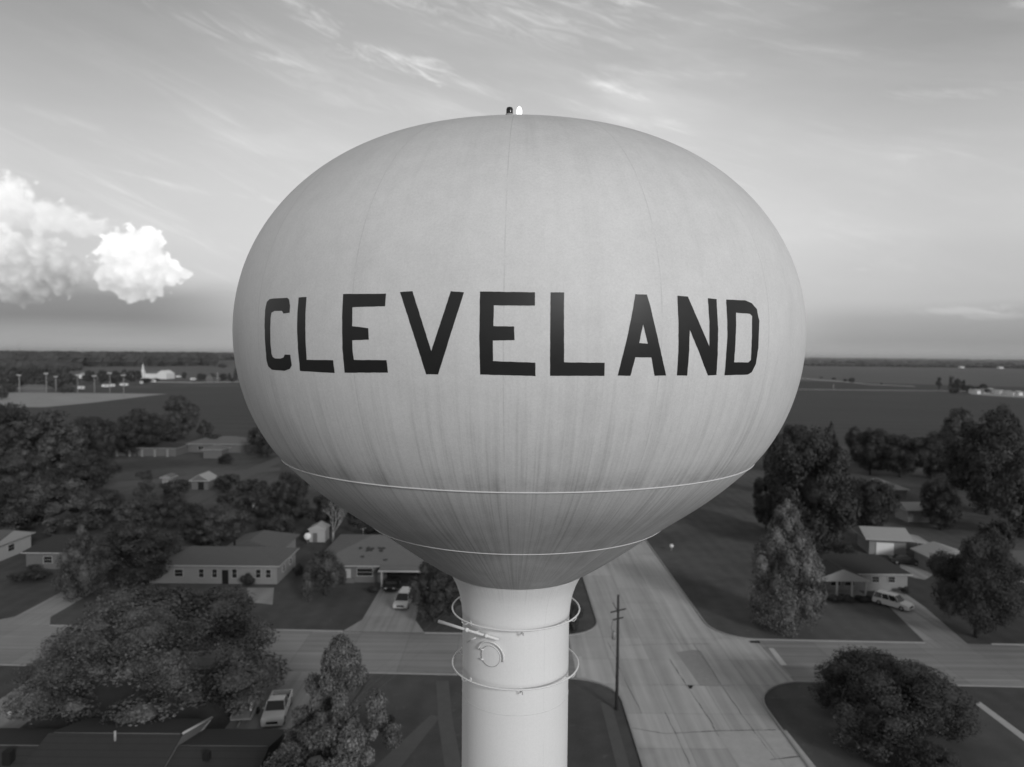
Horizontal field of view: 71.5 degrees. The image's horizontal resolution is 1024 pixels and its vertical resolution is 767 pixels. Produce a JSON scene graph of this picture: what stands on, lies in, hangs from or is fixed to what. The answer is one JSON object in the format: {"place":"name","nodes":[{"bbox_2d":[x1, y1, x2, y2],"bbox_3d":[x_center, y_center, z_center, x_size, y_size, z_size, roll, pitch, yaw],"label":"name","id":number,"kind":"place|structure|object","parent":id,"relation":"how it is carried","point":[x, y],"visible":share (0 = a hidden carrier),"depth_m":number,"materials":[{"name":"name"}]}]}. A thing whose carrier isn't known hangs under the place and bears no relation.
{"place":"outdoors","nodes":[
{"label":"outdoors","id":0,"kind":"place"},
{"bbox_2d":[0,681,32,727],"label":"driveway","id":1,"kind":"structure","parent":0,"point":[6,723],"depth_m":67.34,"materials":[{"name":"concrete"}]},
{"bbox_2d":[16,384,54,391],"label":"ranch house","id":2,"kind":"structure","parent":0,"point":[33,388],"depth_m":590.16,"materials":[{"name":"grey brick"}]},
{"bbox_2d":[0,583,107,625],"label":"driveway","id":3,"kind":"structure","parent":0,"point":[42,613],"depth_m":94.86,"materials":[{"name":"concrete"}]},
{"bbox_2d":[43,365,238,379],"bbox_3d":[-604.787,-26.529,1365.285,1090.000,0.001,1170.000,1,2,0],"label":"field","id":4,"kind":"structure","parent":0,"point":[192,371],"depth_m":1323.95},
{"bbox_2d":[141,365,174,378],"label":"church","id":5,"kind":"structure","parent":4,"relation":"on","point":[165,374],"depth_m":904.00,"materials":[{"name":"white metal"}]},
{"bbox_2d":[99,467,279,488],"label":"alley","id":6,"kind":"structure","parent":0,"point":[136,482],"depth_m":197.44,"materials":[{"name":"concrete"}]},
{"bbox_2d":[149,530,299,583],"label":"ranch house","id":7,"kind":"structure","parent":0,"point":[265,557],"depth_m":108.31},
{"bbox_2d":[185,456,281,504],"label":"path","id":8,"kind":"structure","parent":0,"point":[200,496],"depth_m":179.31,"materials":[{"name":"concrete"}]},
{"bbox_2d":[247,588,273,604],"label":"patio","id":9,"kind":"structure","parent":0,"point":[263,595],"depth_m":102.31,"materials":[{"name":"concrete"}]},
{"bbox_2d":[225,671,320,733],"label":"driveway","id":10,"kind":"structure","parent":0,"point":[294,681],"depth_m":71.93,"materials":[{"name":"concrete"}]},
{"bbox_2d":[230,698,260,726],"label":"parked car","id":11,"kind":"object","parent":10,"relation":"on","point":[248,714],"visible":0.66,"depth_m":67.49,"materials":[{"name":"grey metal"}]},
{"bbox_2d":[261,689,292,726],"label":"pickup truck","id":12,"kind":"object","parent":10,"relation":"on","point":[277,705],"visible":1,"depth_m":67.49,"materials":[{"name":"white paint"}]},
{"bbox_2d":[0,625,576,677],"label":"street","id":13,"kind":"structure","parent":0,"point":[301,651],"depth_m":83.79,"materials":[{"name":"asphalt"}]},
{"bbox_2d":[317,528,431,587],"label":"ranch house","id":14,"kind":"structure","parent":0,"point":[377,558],"depth_m":109.74,"materials":[{"name":"grey brick"},{"name":"shingle"},{"name":"dark glass"}]},
{"bbox_2d":[344,588,423,632],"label":"driveway","id":15,"kind":"structure","parent":0,"point":[382,614],"depth_m":94.12,"materials":[{"name":"concrete"}]},
{"bbox_2d":[393,586,412,608],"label":"parked van","id":16,"kind":"object","parent":15,"relation":"on","point":[402,599],"visible":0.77,"depth_m":97.96,"materials":[{"name":"white paint"}]},
{"bbox_2d":[376,715,439,766],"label":"path","id":17,"kind":"structure","parent":0,"point":[401,753],"depth_m":63.33,"materials":[{"name":"concrete"}]},
{"bbox_2d":[436,681,461,766],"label":"path","id":18,"kind":"structure","parent":0,"point":[451,755],"depth_m":66.60,"materials":[{"name":"concrete"}]},
{"bbox_2d":[0,351,1023,766],"bbox_3d":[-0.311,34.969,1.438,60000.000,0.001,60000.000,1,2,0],"label":"ground","id":19,"kind":"structure","parent":0,"point":[708,555],"depth_m":96.22,"materials":[{"name":"plant"}]},
{"bbox_2d":[0,402,30,474],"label":"broadleaf tree","id":20,"kind":"object","parent":19,"relation":"on","point":[9,414],"visible":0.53,"depth_m":196.54,"materials":[{"name":"grey plant"}]},
{"bbox_2d":[0,530,35,560],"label":"cottage","id":21,"kind":"structure","parent":19,"relation":"on","point":[14,542],"depth_m":120.57,"materials":[{"name":"white"}]},
{"bbox_2d":[0,480,43,529],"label":"broadleaf tree","id":22,"kind":"object","parent":19,"relation":"on","point":[27,510],"visible":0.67,"depth_m":130.71,"materials":[{"name":"grey plant"}]},
{"bbox_2d":[0,446,53,493],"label":"broadleaf tree","id":23,"kind":"object","parent":19,"relation":"on","point":[17,465],"visible":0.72,"depth_m":164.91,"materials":[{"name":"grey plant"}]},
{"bbox_2d":[6,563,53,582],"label":"shrub","id":24,"kind":"object","parent":19,"relation":"on","point":[34,572],"visible":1,"depth_m":107.22,"materials":[{"name":"grey plant"}]},
{"bbox_2d":[0,360,83,373],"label":"woods","id":25,"kind":"object","parent":19,"relation":"on","point":[10,365],"visible":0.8,"depth_m":1135.64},
{"bbox_2d":[3,409,90,476],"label":"broadleaf tree","id":26,"kind":"object","parent":19,"relation":"on","point":[57,441],"visible":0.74,"depth_m":200.28,"materials":[{"name":"grey plant"}]},
{"bbox_2d":[0,478,112,534],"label":"broadleaf tree","id":27,"kind":"object","parent":19,"relation":"on","point":[53,498],"visible":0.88,"depth_m":134.24,"materials":[{"name":"grey plant"}]},
{"bbox_2d":[21,534,134,568],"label":"ranch house","id":28,"kind":"structure","parent":19,"relation":"on","point":[44,553],"depth_m":113.83,"materials":[{"name":"grey brick"}]},
{"bbox_2d":[51,523,109,603],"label":"conical tree","id":29,"kind":"object","parent":19,"relation":"on","point":[78,571],"visible":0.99,"depth_m":99.04,"materials":[{"name":"grey plant"}]},
{"bbox_2d":[42,450,118,490],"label":"broadleaf tree","id":30,"kind":"object","parent":19,"relation":"on","point":[99,470],"visible":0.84,"depth_m":169.72,"materials":[{"name":"grey plant"}]},
{"bbox_2d":[78,416,120,460],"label":"broadleaf tree","id":31,"kind":"object","parent":19,"relation":"on","point":[94,435],"visible":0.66,"depth_m":215.28,"materials":[{"name":"grey plant"}]},
{"bbox_2d":[79,489,125,523],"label":"broadleaf tree","id":32,"kind":"object","parent":19,"relation":"on","point":[114,497],"visible":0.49,"depth_m":142.46,"materials":[{"name":"grey plant"}]},
{"bbox_2d":[0,350,218,366],"bbox_3d":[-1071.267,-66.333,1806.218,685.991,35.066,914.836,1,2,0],"label":"woods","id":33,"kind":"object","parent":19,"relation":"on","point":[110,358],"visible":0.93,"depth_m":1596.78,"materials":[{"name":"plant"}]},
{"bbox_2d":[111,498,146,525],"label":"broadleaf tree","id":34,"kind":"object","parent":19,"relation":"on","point":[126,514],"visible":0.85,"depth_m":137.56,"materials":[{"name":"grey plant"}]},
{"bbox_2d":[88,522,183,587],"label":"broadleaf tree","id":35,"kind":"object","parent":19,"relation":"on","point":[146,547],"visible":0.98,"depth_m":103.87,"materials":[{"name":"grey plant"}]},
{"bbox_2d":[113,407,167,455],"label":"broadleaf tree","id":36,"kind":"object","parent":19,"relation":"on","point":[132,429],"visible":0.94,"depth_m":234.25,"materials":[{"name":"grey plant"}]},
{"bbox_2d":[0,716,286,766],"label":"ranch house","id":37,"kind":"structure","parent":19,"relation":"on","point":[169,742],"depth_m":55.58,"materials":[{"name":"grey brick"}]},
{"bbox_2d":[132,470,156,503],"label":"broadleaf tree","id":38,"kind":"object","parent":19,"relation":"on","point":[141,492],"visible":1,"depth_m":157.05,"materials":[{"name":"grey plant"}]},
{"bbox_2d":[0,583,292,726],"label":"broadleaf tree","id":39,"kind":"object","parent":19,"relation":"on","point":[149,638],"visible":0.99,"depth_m":66.15,"materials":[{"name":"grey plant"}]},
{"bbox_2d":[111,442,189,456],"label":"long house","id":40,"kind":"structure","parent":19,"relation":"on","point":[167,449],"depth_m":237.22,"materials":[{"name":"grey brick"}]},
{"bbox_2d":[142,494,187,529],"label":"broadleaf tree","id":41,"kind":"object","parent":19,"relation":"on","point":[168,517],"visible":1,"depth_m":138.38,"materials":[{"name":"grey plant"}]},
{"bbox_2d":[159,479,189,498],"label":"broadleaf tree","id":42,"kind":"object","parent":19,"relation":"on","point":[175,487],"visible":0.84,"depth_m":163.20,"materials":[{"name":"grey plant"}]},
{"bbox_2d":[176,509,217,544],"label":"broadleaf tree","id":43,"kind":"object","parent":19,"relation":"on","point":[190,522],"visible":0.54,"depth_m":127.16,"materials":[{"name":"grey plant"}]},
{"bbox_2d":[189,471,218,489],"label":"shed","id":44,"kind":"structure","parent":19,"relation":"on","point":[203,481],"depth_m":180.24,"materials":[{"name":"grey brick"}]},
{"bbox_2d":[201,444,230,457],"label":"cottage","id":45,"kind":"structure","parent":19,"relation":"on","point":[215,451],"depth_m":233.22,"materials":[{"name":"grey brick"}]},
{"bbox_2d":[185,436,258,452],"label":"long house","id":46,"kind":"structure","parent":19,"relation":"on","point":[236,444],"depth_m":247.22,"materials":[{"name":"grey brick"}]},
{"bbox_2d":[195,502,250,545],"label":"broadleaf tree","id":47,"kind":"object","parent":19,"relation":"on","point":[229,522],"visible":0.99,"depth_m":126.18,"materials":[{"name":"grey plant"}]},
{"bbox_2d":[212,474,240,492],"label":"broadleaf tree","id":48,"kind":"object","parent":19,"relation":"on","point":[224,483],"visible":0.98,"depth_m":175.79,"materials":[{"name":"grey plant"}]},
{"bbox_2d":[214,492,253,508],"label":"broadleaf tree","id":49,"kind":"object","parent":19,"relation":"on","point":[227,497],"visible":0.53,"depth_m":148.50,"materials":[{"name":"grey plant"}]},
{"bbox_2d":[235,479,270,493],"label":"broadleaf tree","id":50,"kind":"object","parent":19,"relation":"on","point":[246,485],"visible":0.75,"depth_m":167.18,"materials":[{"name":"grey plant"}]},
{"bbox_2d":[236,489,284,529],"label":"broadleaf tree","id":51,"kind":"object","parent":19,"relation":"on","point":[262,514],"visible":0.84,"depth_m":138.91,"materials":[{"name":"grey plant"}]},
{"bbox_2d":[246,427,274,456],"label":"broadleaf tree","id":52,"kind":"object","parent":19,"relation":"on","point":[262,446],"visible":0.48,"depth_m":233.67,"materials":[{"name":"grey plant"}]},
{"bbox_2d":[263,512,295,532],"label":"broadleaf tree","id":53,"kind":"object","parent":19,"relation":"on","point":[276,522],"visible":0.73,"depth_m":129.93,"materials":[{"name":"grey plant"}]},
{"bbox_2d":[274,473,309,524],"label":"broadleaf tree","id":54,"kind":"object","parent":19,"relation":"on","point":[292,493],"visible":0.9,"depth_m":140.18,"materials":[{"name":"grey plant"}]},
{"bbox_2d":[260,717,365,766],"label":"broadleaf tree","id":55,"kind":"object","parent":19,"relation":"on","point":[345,753],"visible":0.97,"depth_m":53.02,"materials":[{"name":"grey plant"}]},
{"bbox_2d":[308,520,329,541],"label":"shed","id":56,"kind":"structure","parent":19,"relation":"on","point":[319,531],"depth_m":131.29,"materials":[{"name":"white"}]},
{"bbox_2d":[299,548,346,602],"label":"tree","id":57,"kind":"object","parent":19,"relation":"on","point":[327,568],"visible":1,"depth_m":100.91,"materials":[{"name":"grey plant"}]},
{"bbox_2d":[304,494,344,527],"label":"broadleaf tree","id":58,"kind":"object","parent":19,"relation":"on","point":[317,514],"visible":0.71,"depth_m":137.25,"materials":[{"name":"grey plant"}]},
{"bbox_2d":[282,634,402,766],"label":"broadleaf tree","id":59,"kind":"object","parent":19,"relation":"on","point":[342,670],"visible":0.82,"depth_m":57.35,"materials":[{"name":"grey plant"}]},
{"bbox_2d":[343,512,376,533],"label":"broadleaf tree","id":60,"kind":"object","parent":19,"relation":"on","point":[355,521],"visible":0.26,"depth_m":135.71,"materials":[{"name":"grey plant"}]},
{"bbox_2d":[408,561,455,622],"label":"broadleaf tree","id":61,"kind":"object","parent":19,"relation":"on","point":[433,579],"visible":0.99,"depth_m":91.17,"materials":[{"name":"grey plant"}]},
{"bbox_2d":[441,575,461,615],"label":"broadleaf tree","id":62,"kind":"object","parent":19,"relation":"on","point":[448,604],"visible":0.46,"depth_m":94.03,"materials":[{"name":"grey plant"}]},
{"bbox_2d":[0,350,1023,365],"bbox_3d":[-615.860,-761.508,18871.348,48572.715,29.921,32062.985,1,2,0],"label":"woods","id":63,"kind":"object","parent":19,"relation":"on","point":[823,360],"visible":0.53,"depth_m":4245.73,"materials":[{"name":"plant"}]},
{"bbox_2d":[569,601,583,633],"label":"shrub","id":64,"kind":"object","parent":19,"relation":"on","point":[572,614],"visible":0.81,"depth_m":89.63,"materials":[{"name":"grey plant"}]},
{"bbox_2d":[610,595,625,710],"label":"utility pole","id":65,"kind":"object","parent":19,"relation":"on","point":[614,636],"visible":1,"depth_m":69.89,"materials":[{"name":"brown wood"}]},
{"bbox_2d":[752,473,778,529],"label":"broadleaf tree","id":66,"kind":"object","parent":19,"relation":"on","point":[764,506],"visible":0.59,"depth_m":143.33,"materials":[{"name":"black plant"}]},
{"bbox_2d":[762,434,789,483],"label":"broadleaf tree","id":67,"kind":"object","parent":19,"relation":"on","point":[777,442],"visible":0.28,"depth_m":178.65,"materials":[{"name":"black plant"}]},
{"bbox_2d":[745,498,828,637],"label":"conical tree","id":68,"kind":"object","parent":19,"relation":"on","point":[786,598],"visible":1,"depth_m":89.37,"materials":[{"name":"grey plant"}]},
{"bbox_2d":[780,423,813,445],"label":"broadleaf tree","id":69,"kind":"object","parent":19,"relation":"on","point":[792,433],"visible":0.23,"depth_m":208.29,"materials":[{"name":"black plant"}]},
{"bbox_2d":[761,425,861,551],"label":"broadleaf tree","id":70,"kind":"object","parent":19,"relation":"on","point":[816,463],"visible":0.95,"depth_m":125.02,"materials":[{"name":"black plant"}]},
{"bbox_2d":[843,426,872,464],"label":"broadleaf tree","id":71,"kind":"object","parent":19,"relation":"on","point":[852,433],"visible":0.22,"depth_m":231.80,"materials":[{"name":"black plant"}]},
{"bbox_2d":[813,554,912,597],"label":"ranch house","id":72,"kind":"structure","parent":19,"relation":"on","point":[852,575],"depth_m":106.71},
{"bbox_2d":[849,428,892,474],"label":"broadleaf tree","id":73,"kind":"object","parent":19,"relation":"on","point":[864,453],"visible":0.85,"depth_m":209.22,"materials":[{"name":"black plant"}]},
{"bbox_2d":[847,477,901,526],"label":"broadleaf tree","id":74,"kind":"object","parent":19,"relation":"on","point":[870,499],"visible":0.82,"depth_m":135.75,"materials":[{"name":"black plant"}]},
{"bbox_2d":[807,644,985,766],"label":"broadleaf tree","id":75,"kind":"object","parent":19,"relation":"on","point":[902,694],"visible":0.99,"depth_m":61.62,"materials":[{"name":"black plant"}]},
{"bbox_2d":[875,434,924,477],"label":"broadleaf tree","id":76,"kind":"object","parent":19,"relation":"on","point":[901,461],"visible":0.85,"depth_m":204.54,"materials":[{"name":"black plant"}]},
{"bbox_2d":[803,363,1000,367],"bbox_3d":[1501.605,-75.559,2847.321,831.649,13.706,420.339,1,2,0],"label":"woods","id":77,"kind":"object","parent":19,"relation":"on","point":[918,365],"visible":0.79,"depth_m":2749.21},
{"bbox_2d":[908,431,948,478],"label":"broadleaf tree","id":78,"kind":"object","parent":19,"relation":"on","point":[933,445],"visible":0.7,"depth_m":203.03,"materials":[{"name":"black plant"}]},
{"bbox_2d":[896,740,960,766],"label":"broadleaf tree","id":79,"kind":"object","parent":19,"relation":"on","point":[930,751],"visible":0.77,"depth_m":58.23,"materials":[{"name":"black plant"}]},
{"bbox_2d":[910,541,959,571],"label":"cottage","id":80,"kind":"structure","parent":19,"relation":"on","point":[921,553],"depth_m":118.50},
{"bbox_2d":[919,476,962,529],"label":"broadleaf tree","id":81,"kind":"object","parent":19,"relation":"on","point":[942,495],"visible":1,"depth_m":143.77,"materials":[{"name":"black plant"}]},
{"bbox_2d":[933,406,979,472],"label":"broadleaf tree","id":82,"kind":"object","parent":19,"relation":"on","point":[962,417],"visible":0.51,"depth_m":201.87,"materials":[{"name":"black plant"}]},
{"bbox_2d":[925,528,1023,637],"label":"broadleaf tree","id":83,"kind":"object","parent":19,"relation":"on","point":[967,590],"visible":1,"depth_m":86.42,"materials":[{"name":"black plant"}]},
{"bbox_2d":[935,408,1023,514],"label":"broadleaf tree","id":84,"kind":"object","parent":19,"relation":"on","point":[993,435],"visible":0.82,"depth_m":155.90,"materials":[{"name":"black plant"}]},
{"bbox_2d":[976,519,1017,548],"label":"broadleaf tree","id":85,"kind":"object","parent":19,"relation":"on","point":[1004,527],"visible":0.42,"depth_m":118.18,"materials":[{"name":"black plant"}]},
{"bbox_2d":[984,403,1023,441],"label":"broadleaf tree","id":86,"kind":"object","parent":19,"relation":"on","point":[1015,420],"visible":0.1,"depth_m":212.52,"materials":[{"name":"black plant"}]},
{"bbox_2d":[989,441,1023,538],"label":"broadleaf tree","id":87,"kind":"object","parent":19,"relation":"on","point":[1008,497],"visible":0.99,"depth_m":136.65,"materials":[{"name":"black plant"}]},
{"bbox_2d":[0,388,1023,445],"bbox_3d":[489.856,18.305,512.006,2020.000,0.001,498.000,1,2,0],"label":"field","id":88,"kind":"structure","parent":0,"point":[911,414],"depth_m":462.22,"materials":[{"name":"plant"}]},
{"bbox_2d":[49,365,68,391],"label":"broadleaf tree","id":89,"kind":"object","parent":88,"relation":"on","point":[62,378],"visible":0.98,"depth_m":596.40,"materials":[{"name":"grey plant"}]},
{"bbox_2d":[0,392,161,406],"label":"ballfield","id":90,"kind":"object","parent":88,"relation":"on","point":[35,399],"visible":0.82,"depth_m":520.18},
{"bbox_2d":[159,395,201,439],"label":"broadleaf tree","id":91,"kind":"object","parent":88,"relation":"on","point":[186,411],"visible":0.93,"depth_m":278.70,"materials":[{"name":"grey plant"}]},
{"bbox_2d":[0,0,1023,359],"label":"sky","id":92,"kind":"structure","parent":0,"point":[147,147],"materials":[{"name":"grey"}]},
{"bbox_2d":[232,114,805,766],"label":"water tower","id":93,"kind":"structure","parent":0,"point":[516,376],"depth_m":14.40,"materials":[{"name":"metal"}]},
{"bbox_2d":[600,702,628,766],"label":"path","id":94,"kind":"structure","parent":0,"point":[620,756],"depth_m":65.29,"materials":[{"name":"concrete"}]},
{"bbox_2d":[569,541,792,766],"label":"road","id":95,"kind":"structure","parent":0,"point":[660,613],"depth_m":80.03,"materials":[{"name":"asphalt"}]},
{"bbox_2d":[0,540,1023,766],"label":"kerb","id":96,"kind":"structure","parent":95,"relation":"on","point":[772,716],"depth_m":78.79,"materials":[{"name":"concrete"}]},
{"bbox_2d":[676,650,721,685],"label":"road patch","id":97,"kind":"object","parent":95,"relation":"on","point":[698,667],"visible":1,"depth_m":79.92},
{"bbox_2d":[606,639,798,763],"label":"road cracks","id":98,"kind":"object","parent":95,"relation":"on","point":[701,707],"visible":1,"depth_m":68.58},
{"bbox_2d":[718,731,784,766],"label":"road patch","id":99,"kind":"object","parent":95,"relation":"on","point":[747,749],"visible":1,"depth_m":63.33,"materials":[{"name":"concrete"}]},
{"bbox_2d":[759,730,814,766],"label":"road patch","id":100,"kind":"object","parent":95,"relation":"on","point":[779,743],"visible":1,"depth_m":63.56,"materials":[{"name":"asphalt"}]},
{"bbox_2d":[756,640,1023,685],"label":"street","id":101,"kind":"structure","parent":0,"point":[982,664],"depth_m":83.04,"materials":[{"name":"asphalt"}]},
{"bbox_2d":[852,526,928,554],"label":"garage","id":102,"kind":"structure","parent":0,"point":[883,540],"depth_m":126.46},
{"bbox_2d":[798,381,1023,390],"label":"field","id":103,"kind":"structure","parent":0,"point":[829,385],"depth_m":859.89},
{"bbox_2d":[800,366,1023,386],"bbox_3d":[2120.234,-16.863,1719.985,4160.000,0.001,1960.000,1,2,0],"label":"field","id":104,"kind":"structure","parent":0,"point":[1008,377],"depth_m":1430.56,"materials":[{"name":"plant"}]},
{"bbox_2d":[900,563,931,579],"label":"driveway","id":105,"kind":"structure","parent":0,"point":[918,572],"depth_m":116.58,"materials":[{"name":"concrete"}]},
{"bbox_2d":[895,502,939,522],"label":"shed","id":106,"kind":"structure","parent":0,"point":[909,511],"depth_m":151.40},
{"bbox_2d":[888,591,971,647],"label":"driveway","id":107,"kind":"structure","parent":0,"point":[927,627],"depth_m":92.42,"materials":[{"name":"concrete"}]},
{"bbox_2d":[872,589,914,610],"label":"parked suv","id":108,"kind":"object","parent":107,"relation":"on","point":[892,599],"visible":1,"depth_m":99.48,"materials":[{"name":"white paint"}]},
{"bbox_2d":[976,702,1023,740],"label":"path","id":109,"kind":"structure","parent":0,"point":[1009,726],"depth_m":68.62,"materials":[{"name":"concrete"}]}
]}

